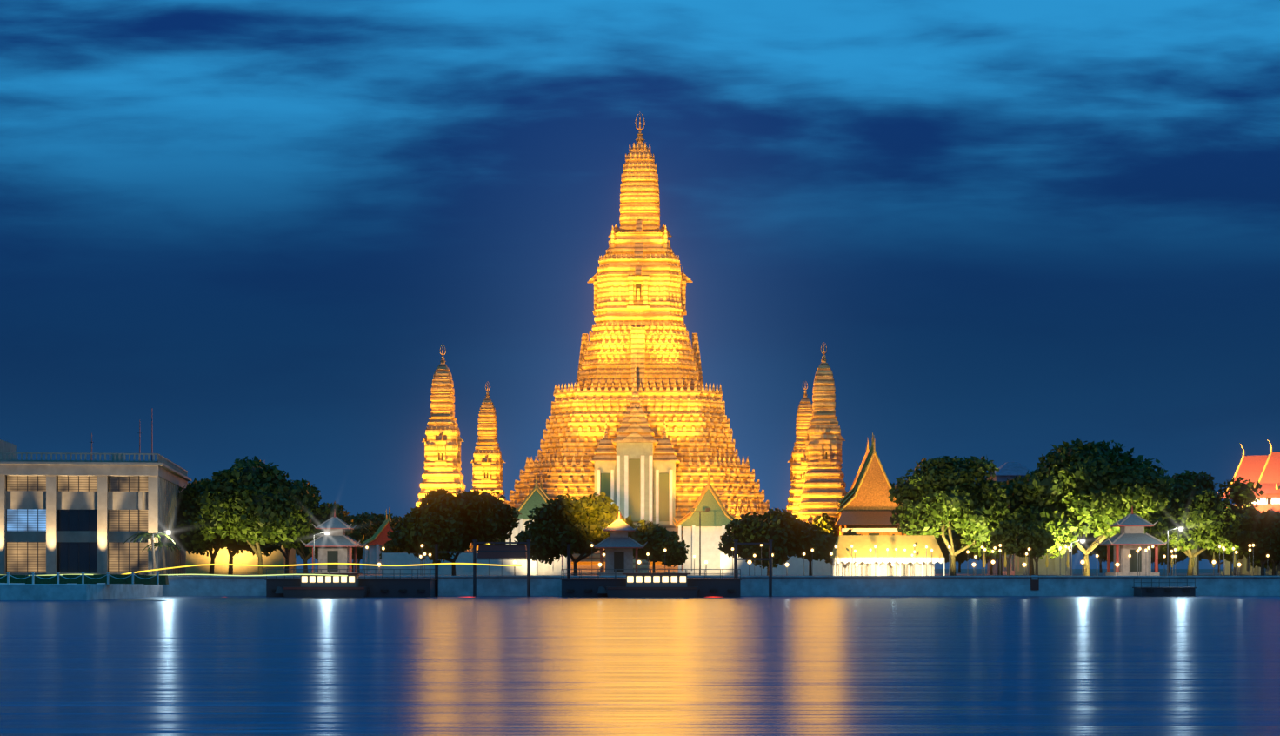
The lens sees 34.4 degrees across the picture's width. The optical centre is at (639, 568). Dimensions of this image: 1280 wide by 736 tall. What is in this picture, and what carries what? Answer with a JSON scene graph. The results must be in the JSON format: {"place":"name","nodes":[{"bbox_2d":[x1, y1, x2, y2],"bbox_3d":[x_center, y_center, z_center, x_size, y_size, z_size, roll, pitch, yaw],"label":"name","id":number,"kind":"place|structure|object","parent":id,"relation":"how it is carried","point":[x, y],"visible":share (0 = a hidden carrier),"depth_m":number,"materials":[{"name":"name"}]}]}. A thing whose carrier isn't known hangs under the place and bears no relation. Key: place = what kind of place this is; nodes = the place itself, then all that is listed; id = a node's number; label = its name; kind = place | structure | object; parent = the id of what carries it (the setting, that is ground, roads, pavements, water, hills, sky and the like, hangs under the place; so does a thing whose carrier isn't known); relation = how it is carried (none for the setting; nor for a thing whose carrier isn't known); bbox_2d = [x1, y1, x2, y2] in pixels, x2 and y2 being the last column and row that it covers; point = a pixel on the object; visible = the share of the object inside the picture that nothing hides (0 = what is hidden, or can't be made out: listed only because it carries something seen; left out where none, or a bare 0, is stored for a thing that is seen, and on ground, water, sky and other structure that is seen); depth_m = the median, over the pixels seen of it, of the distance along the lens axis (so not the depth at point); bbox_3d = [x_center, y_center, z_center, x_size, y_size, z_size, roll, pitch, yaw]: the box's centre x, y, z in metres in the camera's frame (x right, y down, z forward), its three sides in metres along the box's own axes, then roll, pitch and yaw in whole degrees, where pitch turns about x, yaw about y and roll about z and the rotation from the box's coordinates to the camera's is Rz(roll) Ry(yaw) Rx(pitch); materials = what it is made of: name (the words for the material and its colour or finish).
{"place":"outdoors","nodes":[
{"label":"outdoors","id":0,"kind":"place"},
{"bbox_2d":[0,573,347,575],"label":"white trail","id":1,"kind":"object","parent":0,"point":[226,575],"visible":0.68,"depth_m":215.00,"materials":[{"name":"white"}]},
{"bbox_2d":[0,595,1279,735],"bbox_3d":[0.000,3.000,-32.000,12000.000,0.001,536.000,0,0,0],"label":"water","id":2,"kind":"structure","parent":0,"point":[741,665],"depth_m":63.98,"materials":[{"name":"blue liquid"}]},
{"bbox_2d":[0,568,1279,599],"bbox_3d":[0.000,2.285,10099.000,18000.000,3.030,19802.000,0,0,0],"label":"embankment wall","id":3,"kind":"structure","parent":0,"point":[964,582],"depth_m":230.00,"materials":[{"name":"concrete"}]},
{"bbox_2d":[0,572,168,584],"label":"quay fence","id":4,"kind":"object","parent":3,"relation":"on","point":[83,578],"visible":0.98,"depth_m":205.39,"materials":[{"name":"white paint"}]},
{"bbox_2d":[0,407,191,575],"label":"modern building","id":5,"kind":"structure","parent":3,"relation":"on","point":[90,516],"depth_m":240.02,"materials":[{"name":"concrete"}]},
{"bbox_2d":[123,562,521,573],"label":"light trail","id":6,"kind":"object","parent":3,"relation":"on","point":[330,563],"visible":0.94,"depth_m":215.00,"materials":[{"name":"yellow"}]},
{"bbox_2d":[186,461,1032,575],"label":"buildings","id":7,"kind":"structure","parent":3,"relation":"on","point":[863,544],"depth_m":249.45,"materials":[{"name":"yellow paint"}]},
{"bbox_2d":[381,113,847,574],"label":"wat arun prangs","id":8,"kind":"structure","parent":3,"relation":"on","point":[637,425],"depth_m":325.61,"materials":[{"name":"stone"}]},
{"bbox_2d":[152,507,1268,575],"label":"street lamps","id":9,"kind":"object","parent":3,"relation":"on","point":[1069,562],"visible":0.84,"depth_m":243.01,"materials":[{"name":"grey metal"}]},
{"bbox_2d":[264,539,1197,597],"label":"piers","id":10,"kind":"structure","parent":3,"relation":"on","point":[650,584],"depth_m":221.50,"materials":[{"name":"grey metal"}]},
{"bbox_2d":[300,432,1279,575],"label":"temple buildings","id":11,"kind":"structure","parent":3,"relation":"on","point":[867,505],"depth_m":292.10,"materials":[{"name":"white paint"}]},
{"bbox_2d":[0,0,1279,568],"label":"sky","id":12,"kind":"structure","parent":0,"point":[1008,230],"materials":[{"name":"blue"}]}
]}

